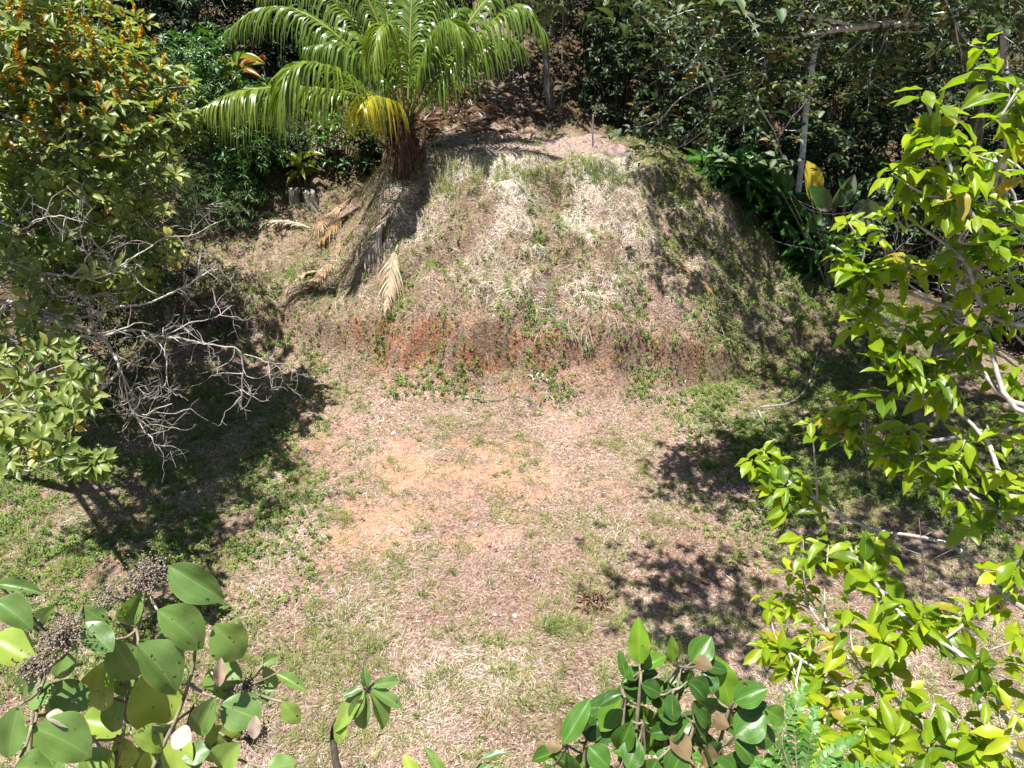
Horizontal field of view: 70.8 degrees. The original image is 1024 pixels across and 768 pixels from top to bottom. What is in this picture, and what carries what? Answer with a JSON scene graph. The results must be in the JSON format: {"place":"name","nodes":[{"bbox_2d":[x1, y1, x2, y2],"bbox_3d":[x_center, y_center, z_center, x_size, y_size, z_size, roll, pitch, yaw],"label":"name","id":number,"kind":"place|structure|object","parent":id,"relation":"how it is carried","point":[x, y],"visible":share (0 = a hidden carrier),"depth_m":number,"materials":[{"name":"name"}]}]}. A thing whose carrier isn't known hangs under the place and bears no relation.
{"place":"outdoors","nodes":[
{"label":"outdoors","id":0,"kind":"place"},
{"bbox_2d":[0,0,1023,767],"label":"ground","id":1,"kind":"structure","parent":0,"point":[526,82],"depth_m":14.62,"materials":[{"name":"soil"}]},
{"bbox_2d":[0,131,132,256],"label":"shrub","id":2,"kind":"object","parent":1,"relation":"on","point":[103,228],"depth_m":18.59,"materials":[{"name":"green plant"}]},
{"bbox_2d":[0,4,148,140],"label":"dark tree","id":3,"kind":"object","parent":1,"relation":"on","point":[13,102],"visible":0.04,"depth_m":19.85,"materials":[{"name":"green plant"}]},
{"bbox_2d":[0,222,169,415],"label":"narrow leaf tree","id":4,"kind":"object","parent":1,"relation":"on","point":[42,367],"visible":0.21,"depth_m":14.40,"materials":[{"name":"green plant"}]},
{"bbox_2d":[0,0,209,484],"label":"flowering tree","id":5,"kind":"object","parent":1,"relation":"on","point":[101,108],"visible":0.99,"depth_m":10.58,"materials":[{"name":"green plant"}]},
{"bbox_2d":[61,0,224,85],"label":"forest tree","id":6,"kind":"object","parent":1,"relation":"on","point":[118,20],"visible":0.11,"depth_m":21.81,"materials":[{"name":"green plant"}]},
{"bbox_2d":[10,147,282,358],"bbox_3d":[-8.062,-3.040,16.252,4.834,5.130,5.004,13,32,21],"label":"narrow leaf tree","id":7,"kind":"object","parent":1,"relation":"on","point":[188,270],"visible":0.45,"depth_m":16.30,"materials":[{"name":"green plant"}]},
{"bbox_2d":[60,0,239,56],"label":"forest tree","id":8,"kind":"object","parent":1,"relation":"on","point":[153,10],"visible":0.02,"depth_m":26.50,"materials":[{"name":"green plant"}]},
{"bbox_2d":[0,549,307,767],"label":"broad leaf shrub","id":9,"kind":"object","parent":1,"relation":"on","point":[148,704],"visible":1,"depth_m":1.77,"materials":[{"name":"plant"}]},
{"bbox_2d":[0,178,309,497],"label":"leafless tree","id":10,"kind":"object","parent":1,"relation":"on","point":[102,337],"visible":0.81,"depth_m":10.23,"materials":[{"name":"grey plant"}]},
{"bbox_2d":[68,0,285,72],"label":"forest tree","id":11,"kind":"object","parent":1,"relation":"on","point":[165,8],"visible":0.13,"depth_m":22.99,"materials":[{"name":"green plant"}]},
{"bbox_2d":[85,0,304,114],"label":"dark tree","id":12,"kind":"object","parent":1,"relation":"on","point":[184,20],"visible":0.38,"depth_m":20.85,"materials":[{"name":"green plant"}]},
{"bbox_2d":[98,20,317,228],"bbox_3d":[-7.952,-6.771,19.200,5.144,5.198,5.130,16,34,26],"label":"mango tree","id":13,"kind":"object","parent":1,"relation":"on","point":[216,168],"visible":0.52,"depth_m":18.76,"materials":[{"name":"green plant"}]},
{"bbox_2d":[206,121,244,178],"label":"broadleaf shrub","id":14,"kind":"object","parent":1,"relation":"on","point":[215,144],"visible":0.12,"depth_m":20.59,"materials":[{"name":"green plant"}]},
{"bbox_2d":[210,50,263,128],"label":"ti plant","id":15,"kind":"object","parent":1,"relation":"on","point":[247,62],"visible":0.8,"depth_m":19.28,"materials":[{"name":"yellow plant"}]},
{"bbox_2d":[232,120,281,178],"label":"broadleaf shrub","id":16,"kind":"object","parent":1,"relation":"on","point":[261,173],"visible":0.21,"depth_m":20.79,"materials":[{"name":"green plant"}]},
{"bbox_2d":[224,0,319,74],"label":"shrub","id":17,"kind":"object","parent":1,"relation":"on","point":[250,8],"visible":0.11,"depth_m":24.30,"materials":[{"name":"green plant"}]},
{"bbox_2d":[239,218,310,228],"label":"fallen frond","id":18,"kind":"object","parent":1,"relation":"on","point":[275,221],"visible":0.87,"depth_m":19.34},
{"bbox_2d":[210,0,347,84],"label":"forest tree","id":19,"kind":"object","parent":1,"relation":"on","point":[240,1],"visible":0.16,"depth_m":23.07,"materials":[{"name":"green plant"}]},
{"bbox_2d":[270,117,314,176],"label":"broadleaf shrub","id":20,"kind":"object","parent":1,"relation":"on","point":[293,147],"visible":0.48,"depth_m":20.64,"materials":[{"name":"green plant"}]},
{"bbox_2d":[289,186,300,206],"bbox_3d":[-6.196,-5.293,20.485,0.375,0.585,0.392,0,30,0],"label":"tree stump","id":21,"kind":"object","parent":1,"relation":"on","point":[294,195],"visible":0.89,"depth_m":20.34,"materials":[{"name":"grey wood"}]},
{"bbox_2d":[258,0,344,96],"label":"shrub","id":22,"kind":"object","parent":1,"relation":"on","point":[293,47],"visible":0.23,"depth_m":21.89,"materials":[{"name":"green plant"}]},
{"bbox_2d":[278,149,325,185],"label":"ti plant","id":23,"kind":"object","parent":1,"relation":"on","point":[298,163],"visible":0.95,"depth_m":20.32,"materials":[{"name":"green plant"}]},
{"bbox_2d":[303,189,318,212],"bbox_3d":[-5.680,-5.197,20.467,0.463,0.637,0.474,0,30,0],"label":"tree stump","id":24,"kind":"object","parent":1,"relation":"on","point":[310,199],"visible":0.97,"depth_m":20.32,"materials":[{"name":"grey wood"}]},
{"bbox_2d":[279,215,365,315],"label":"fallen frond","id":25,"kind":"object","parent":1,"relation":"on","point":[324,272],"visible":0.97,"depth_m":17.99,"materials":[{"name":"plant"}]},
{"bbox_2d":[305,107,339,157],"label":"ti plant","id":26,"kind":"object","parent":1,"relation":"on","point":[319,131],"visible":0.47,"depth_m":20.87,"materials":[{"name":"green plant"}]},
{"bbox_2d":[300,197,351,250],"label":"fallen frond","id":27,"kind":"object","parent":1,"relation":"on","point":[336,211],"visible":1,"depth_m":19.49,"materials":[{"name":"plant"}]},
{"bbox_2d":[313,207,358,248],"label":"fallen frond","id":28,"kind":"object","parent":1,"relation":"on","point":[338,222],"visible":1,"depth_m":19.15,"materials":[{"name":"plant"}]},
{"bbox_2d":[311,108,361,179],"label":"broadleaf shrub","id":29,"kind":"object","parent":1,"relation":"on","point":[341,165],"visible":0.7,"depth_m":20.64,"materials":[{"name":"green plant"}]},
{"bbox_2d":[330,665,401,767],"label":"broad leaf shrub","id":30,"kind":"object","parent":1,"relation":"on","point":[355,705],"visible":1,"depth_m":2.00,"materials":[{"name":"plant"}]},
{"bbox_2d":[347,116,384,175],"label":"broadleaf shrub","id":31,"kind":"object","parent":1,"relation":"on","point":[363,151],"visible":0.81,"depth_m":20.18,"materials":[{"name":"green plant"}]},
{"bbox_2d":[332,0,409,69],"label":"shrub","id":32,"kind":"object","parent":1,"relation":"on","point":[346,1],"visible":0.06,"depth_m":23.81,"materials":[{"name":"green plant"}]},
{"bbox_2d":[194,0,551,191],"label":"palm tree","id":33,"kind":"object","parent":1,"relation":"on","point":[396,26],"visible":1,"depth_m":16.08,"materials":[{"name":"green plant"}]},
{"bbox_2d":[357,210,393,270],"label":"fallen frond","id":34,"kind":"object","parent":1,"relation":"on","point":[375,245],"visible":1,"depth_m":16.75,"materials":[{"name":"plant"}]},
{"bbox_2d":[376,245,403,316],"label":"fallen frond","id":35,"kind":"object","parent":1,"relation":"on","point":[393,275],"visible":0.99,"depth_m":16.13,"materials":[{"name":"plant"}]},
{"bbox_2d":[389,138,450,181],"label":"grass clump","id":36,"kind":"object","parent":1,"relation":"on","point":[436,154],"visible":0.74,"depth_m":17.26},
{"bbox_2d":[422,124,425,163],"bbox_3d":[-2.108,-5.667,17.290,0.137,1.109,0.103,-12,32,-19],"label":"fence post","id":37,"kind":"object","parent":1,"relation":"on","point":[424,141],"visible":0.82,"depth_m":17.18,"materials":[{"name":"grey wood"}]},
{"bbox_2d":[414,661,465,694],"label":"grass clump","id":38,"kind":"object","parent":1,"relation":"on","point":[432,682],"visible":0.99,"depth_m":9.33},
{"bbox_2d":[420,0,477,54],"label":"shrub","id":39,"kind":"object","parent":1,"relation":"on","point":[458,3],"visible":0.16,"depth_m":25.38,"materials":[{"name":"green plant"}]},
{"bbox_2d":[401,746,508,767],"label":"broad leaf shrub","id":40,"kind":"object","parent":1,"relation":"on","point":[433,758],"visible":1,"depth_m":2.00,"materials":[{"name":"plant"}]},
{"bbox_2d":[428,153,486,194],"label":"grass clump","id":41,"kind":"object","parent":1,"relation":"on","point":[444,182],"visible":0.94,"depth_m":16.95,"materials":[{"name":"plant"}]},
{"bbox_2d":[482,628,511,654],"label":"grass clump","id":42,"kind":"object","parent":1,"relation":"on","point":[495,642],"visible":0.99,"depth_m":9.88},
{"bbox_2d":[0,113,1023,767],"bbox_3d":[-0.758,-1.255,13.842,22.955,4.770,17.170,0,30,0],"label":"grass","id":43,"kind":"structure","parent":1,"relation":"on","point":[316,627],"depth_m":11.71,"materials":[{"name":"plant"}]},
{"bbox_2d":[0,133,1023,733],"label":"creeping weeds","id":44,"kind":"object","parent":1,"relation":"on","point":[786,447],"visible":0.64,"depth_m":14.52,"materials":[{"name":"green plant"}]},
{"bbox_2d":[0,77,1023,767],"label":"leaf litter","id":45,"kind":"object","parent":1,"relation":"on","point":[480,105],"visible":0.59,"depth_m":14.99,"materials":[{"name":"plant"}]},
{"bbox_2d":[491,151,540,189],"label":"grass clump","id":46,"kind":"object","parent":1,"relation":"on","point":[516,169],"visible":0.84,"depth_m":16.73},
{"bbox_2d":[526,361,555,381],"bbox_3d":[0.573,-0.219,15.260,0.658,0.433,0.418,22,37,33],"label":"dead leaf pile","id":47,"kind":"object","parent":1,"relation":"on","point":[536,372],"visible":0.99,"depth_m":15.24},
{"bbox_2d":[520,158,569,197],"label":"grass clump","id":48,"kind":"object","parent":1,"relation":"on","point":[549,169],"visible":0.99,"depth_m":16.79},
{"bbox_2d":[530,612,571,645],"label":"grass clump","id":49,"kind":"object","parent":1,"relation":"on","point":[547,627],"visible":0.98,"depth_m":10.00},
{"bbox_2d":[466,0,636,109],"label":"forest tree","id":50,"kind":"object","parent":1,"relation":"on","point":[549,97],"visible":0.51,"depth_m":20.89,"materials":[{"name":"green plant"}]},
{"bbox_2d":[508,258,604,303],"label":"grass clump","id":51,"kind":"object","parent":1,"relation":"on","point":[530,291],"visible":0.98,"depth_m":15.63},
{"bbox_2d":[559,0,563,115],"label":"bare sapling","id":52,"kind":"object","parent":1,"relation":"on","point":[562,65],"visible":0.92,"depth_m":20.35,"materials":[{"name":"grey plant"}]},
{"bbox_2d":[486,0,668,82],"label":"forest tree","id":53,"kind":"object","parent":1,"relation":"on","point":[557,50],"visible":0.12,"depth_m":24.25,"materials":[{"name":"green plant"}]},
{"bbox_2d":[572,588,613,614],"bbox_3d":[1.164,3.146,10.438,0.623,0.319,0.471,0,30,0],"label":"dead leaf pile","id":54,"kind":"object","parent":1,"relation":"on","point":[593,600],"visible":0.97,"depth_m":10.39,"materials":[{"name":"plant"}]},
{"bbox_2d":[561,151,625,192],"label":"grass clump","id":55,"kind":"object","parent":1,"relation":"on","point":[589,164],"visible":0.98,"depth_m":16.67,"materials":[{"name":"plant"}]},
{"bbox_2d":[572,288,646,320],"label":"grass clump","id":56,"kind":"object","parent":1,"relation":"on","point":[588,302],"visible":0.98,"depth_m":15.53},
{"bbox_2d":[567,0,656,98],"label":"shrub","id":57,"kind":"object","parent":1,"relation":"on","point":[584,35],"visible":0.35,"depth_m":22.02,"materials":[{"name":"green plant"}]},
{"bbox_2d":[584,154,646,200],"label":"grass clump","id":58,"kind":"object","parent":1,"relation":"on","point":[613,171],"visible":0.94,"depth_m":16.80,"materials":[{"name":"plant"}]},
{"bbox_2d":[602,144,629,158],"bbox_3d":[2.596,-5.714,18.014,0.797,0.565,0.571,0,30,0],"label":"boulder","id":59,"kind":"object","parent":1,"relation":"on","point":[618,148],"visible":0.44,"depth_m":17.80,"materials":[{"name":"stone"}]},
{"bbox_2d":[573,21,659,129],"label":"shrub","id":60,"kind":"object","parent":1,"relation":"on","point":[614,111],"visible":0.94,"depth_m":19.87,"materials":[{"name":"green plant"}]},
{"bbox_2d":[532,616,783,767],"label":"tan backed shrub","id":61,"kind":"object","parent":1,"relation":"on","point":[669,733],"visible":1,"depth_m":2.15,"materials":[{"name":"green plant"}]},
{"bbox_2d":[601,3,741,92],"bbox_3d":[6.519,-14.524,24.791,8.379,10.099,8.023,-10,31,-16],"label":"forest tree","id":62,"kind":"object","parent":1,"relation":"on","point":[681,37],"visible":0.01,"depth_m":25.59,"materials":[{"name":"green plant"}]},
{"bbox_2d":[570,1,777,139],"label":"forest tree","id":63,"kind":"object","parent":1,"relation":"on","point":[658,45],"visible":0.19,"depth_m":20.81,"materials":[{"name":"green plant"}]},
{"bbox_2d":[635,30,720,155],"bbox_3d":[4.559,-7.968,19.954,2.544,3.262,2.800,-13,32,-21],"label":"shrub","id":64,"kind":"object","parent":1,"relation":"on","point":[674,96],"visible":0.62,"depth_m":19.64,"materials":[{"name":"green plant"}]},
{"bbox_2d":[657,256,734,317],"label":"fallen frond","id":65,"kind":"object","parent":1,"relation":"on","point":[708,288],"visible":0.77,"depth_m":16.31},
{"bbox_2d":[701,35,720,183],"bbox_3d":[4.781,-6.460,17.300,0.108,3.514,0.242,11,32,18],"label":"bare sapling","id":66,"kind":"object","parent":1,"relation":"on","point":[708,132],"visible":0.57,"depth_m":17.64,"materials":[{"name":"grey plant"}]},
{"bbox_2d":[696,456,730,472],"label":"grass clump","id":67,"kind":"object","parent":1,"relation":"on","point":[717,463],"visible":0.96,"depth_m":13.20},
{"bbox_2d":[684,141,746,181],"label":"strap leaf plant","id":68,"kind":"object","parent":1,"relation":"on","point":[700,158],"visible":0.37,"depth_m":18.89,"materials":[{"name":"plant"}]},
{"bbox_2d":[595,0,839,125],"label":"forest tree","id":69,"kind":"object","parent":1,"relation":"on","point":[733,34],"visible":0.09,"depth_m":21.44,"materials":[{"name":"green plant"}]},
{"bbox_2d":[691,143,769,200],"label":"strap leaf plant","id":70,"kind":"object","parent":1,"relation":"on","point":[739,168],"visible":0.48,"depth_m":18.60,"materials":[{"name":"plant"}]},
{"bbox_2d":[692,72,781,158],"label":"shrub","id":71,"kind":"object","parent":1,"relation":"on","point":[760,128],"visible":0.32,"depth_m":19.32,"materials":[{"name":"green plant"}]},
{"bbox_2d":[692,19,793,150],"bbox_3d":[7.151,-9.129,22.498,3.564,4.151,3.238,-15,33,-25],"label":"shrub","id":72,"kind":"object","parent":1,"relation":"on","point":[761,85],"visible":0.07,"depth_m":22.13,"materials":[{"name":"green plant"}]},
{"bbox_2d":[717,152,795,212],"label":"strap leaf plant","id":73,"kind":"object","parent":1,"relation":"on","point":[744,196],"visible":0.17,"depth_m":18.59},
{"bbox_2d":[686,0,829,66],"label":"forest tree","id":74,"kind":"object","parent":1,"relation":"on","point":[804,21],"visible":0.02,"depth_m":29.45,"materials":[{"name":"green plant"}]},
{"bbox_2d":[717,152,805,211],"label":"strap leaf plant","id":75,"kind":"object","parent":1,"relation":"on","point":[755,173],"visible":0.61,"depth_m":18.29,"materials":[{"name":"plant"}]},
{"bbox_2d":[733,181,813,255],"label":"strap leaf plant","id":76,"kind":"object","parent":1,"relation":"on","point":[770,214],"visible":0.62,"depth_m":18.40,"materials":[{"name":"plant"}]},
{"bbox_2d":[741,172,810,227],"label":"strap leaf plant","id":77,"kind":"object","parent":1,"relation":"on","point":[792,196],"visible":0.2,"depth_m":18.41,"materials":[{"name":"plant"}]},
{"bbox_2d":[535,0,1023,438],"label":"lichen tree","id":78,"kind":"object","parent":1,"relation":"on","point":[918,416],"visible":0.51,"depth_m":6.56,"materials":[{"name":"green plant"}]},
{"bbox_2d":[700,0,879,130],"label":"forest tree","id":79,"kind":"object","parent":1,"relation":"on","point":[800,42],"visible":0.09,"depth_m":25.16,"materials":[{"name":"green plant"}]},
{"bbox_2d":[765,202,821,260],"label":"strap leaf plant","id":80,"kind":"object","parent":1,"relation":"on","point":[782,216],"visible":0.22,"depth_m":18.50,"materials":[{"name":"plant"}]},
{"bbox_2d":[580,0,1023,401],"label":"overhanging tree","id":81,"kind":"object","parent":1,"relation":"on","point":[878,26],"visible":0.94,"depth_m":8.98,"materials":[{"name":"green plant"}]},
{"bbox_2d":[786,1,824,243],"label":"leaning tree","id":82,"kind":"object","parent":1,"relation":"on","point":[800,172],"visible":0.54,"depth_m":18.15,"materials":[{"name":"grey plant"}]},
{"bbox_2d":[768,225,846,274],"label":"strap leaf plant","id":83,"kind":"object","parent":1,"relation":"on","point":[796,251],"visible":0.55,"depth_m":18.35,"materials":[{"name":"plant"}]},
{"bbox_2d":[768,116,853,233],"bbox_3d":[8.251,-5.659,20.146,2.660,3.410,2.927,23,37,34],"label":"shrub","id":84,"kind":"object","parent":1,"relation":"on","point":[811,157],"visible":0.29,"depth_m":19.45,"materials":[{"name":"green plant"}]},
{"bbox_2d":[767,224,854,278],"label":"strap leaf plant","id":85,"kind":"object","parent":1,"relation":"on","point":[808,253],"visible":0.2,"depth_m":18.60,"materials":[{"name":"plant"}]},
{"bbox_2d":[749,681,893,767],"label":"pinnate shrub","id":86,"kind":"object","parent":1,"relation":"on","point":[805,751],"visible":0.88,"depth_m":2.76,"materials":[{"name":"green plant"}]},
{"bbox_2d":[663,0,981,172],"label":"forest tree","id":87,"kind":"object","parent":1,"relation":"on","point":[793,111],"visible":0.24,"depth_m":20.04,"materials":[{"name":"green plant"}]},
{"bbox_2d":[772,211,876,275],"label":"strap leaf plant","id":88,"kind":"object","parent":1,"relation":"on","point":[829,220],"visible":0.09,"depth_m":19.31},
{"bbox_2d":[771,161,890,287],"bbox_3d":[7.628,-3.688,17.703,3.078,3.349,0.899,0,30,0],"label":"paddle leaf plant","id":89,"kind":"object","parent":1,"relation":"on","point":[820,196],"visible":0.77,"depth_m":17.30,"materials":[{"name":"plant"}]},
{"bbox_2d":[643,139,1020,684],"bbox_3d":[6.637,-1.453,14.736,7.574,3.996,14.958,0,30,0],"label":"fallen branch","id":90,"kind":"object","parent":1,"relation":"on","point":[793,400],"depth_m":15.13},
{"bbox_2d":[793,241,873,290],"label":"strap leaf plant","id":91,"kind":"object","parent":1,"relation":"on","point":[804,266],"visible":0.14,"depth_m":18.64,"materials":[{"name":"plant"}]},
{"bbox_2d":[806,29,924,177],"bbox_3d":[11.072,-8.779,22.663,3.252,4.425,3.564,-14,33,-23],"label":"shrub","id":92,"kind":"object","parent":1,"relation":"on","point":[881,140],"visible":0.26,"depth_m":22.41,"materials":[{"name":"green plant"}]},
{"bbox_2d":[735,85,1023,767],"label":"lime tree","id":93,"kind":"object","parent":1,"relation":"on","point":[983,746],"visible":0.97,"depth_m":3.41,"materials":[{"name":"green plant"}]},
{"bbox_2d":[836,153,941,284],"bbox_3d":[10.158,-4.467,19.545,2.800,3.477,2.555,18,34,28],"label":"shrub","id":94,"kind":"object","parent":1,"relation":"on","point":[894,224],"visible":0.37,"depth_m":19.14,"materials":[{"name":"green plant"}]},
{"bbox_2d":[771,171,1023,447],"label":"bare shrub","id":95,"kind":"object","parent":1,"relation":"on","point":[949,438],"visible":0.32,"depth_m":11.15,"materials":[{"name":"wood"}]},
{"bbox_2d":[789,0,1016,147],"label":"forest tree","id":96,"kind":"object","parent":1,"relation":"on","point":[916,94],"visible":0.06,"depth_m":25.32,"materials":[{"name":"green plant"}]},
{"bbox_2d":[793,0,1023,233],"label":"forest tree","id":97,"kind":"object","parent":1,"relation":"on","point":[920,104],"visible":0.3,"depth_m":20.07,"materials":[{"name":"green plant"}]},
{"bbox_2d":[820,0,1010,356],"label":"mossy tree","id":98,"kind":"object","parent":1,"relation":"on","point":[978,124],"visible":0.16,"depth_m":12.58,"materials":[{"name":"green plant"}]},
{"bbox_2d":[907,518,948,604],"bbox_3d":[5.646,2.515,9.770,0.836,1.790,0.025,0,30,0],"label":"dead sapling","id":99,"kind":"object","parent":1,"relation":"on","point":[924,579],"visible":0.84,"depth_m":9.70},
{"bbox_2d":[835,0,1023,177],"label":"forest tree","id":100,"kind":"object","parent":1,"relation":"on","point":[989,132],"visible":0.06,"depth_m":20.74,"materials":[{"name":"green plant"}]},
{"bbox_2d":[902,179,1021,308],"bbox_3d":[12.209,-3.701,19.274,3.055,3.558,2.776,4,30,7],"label":"shrub","id":101,"kind":"object","parent":1,"relation":"on","point":[967,237],"visible":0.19,"depth_m":19.35,"materials":[{"name":"green plant"}]},
{"bbox_2d":[924,13,1023,168],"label":"forest tree","id":102,"kind":"object","parent":1,"relation":"on","point":[1014,34],"visible":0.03,"depth_m":21.84,"materials":[{"name":"green plant"}]},
{"bbox_2d":[938,31,1023,200],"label":"lime tree","id":103,"kind":"object","parent":1,"relation":"on","point":[1009,131],"visible":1,"depth_m":2.26,"materials":[{"name":"green plant"}]},
{"bbox_2d":[958,71,1023,221],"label":"shrub","id":104,"kind":"object","parent":1,"relation":"on","point":[994,125],"visible":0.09,"depth_m":21.37,"materials":[{"name":"green plant"}]},
{"bbox_2d":[978,236,1023,351],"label":"shrub","id":105,"kind":"object","parent":1,"relation":"on","point":[1019,345],"visible":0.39,"depth_m":17.19,"materials":[{"name":"green plant"}]},
{"bbox_2d":[993,187,1023,287],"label":"shrub","id":106,"kind":"object","parent":1,"relation":"on","point":[1018,231],"visible":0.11,"depth_m":19.65,"materials":[{"name":"green plant"}]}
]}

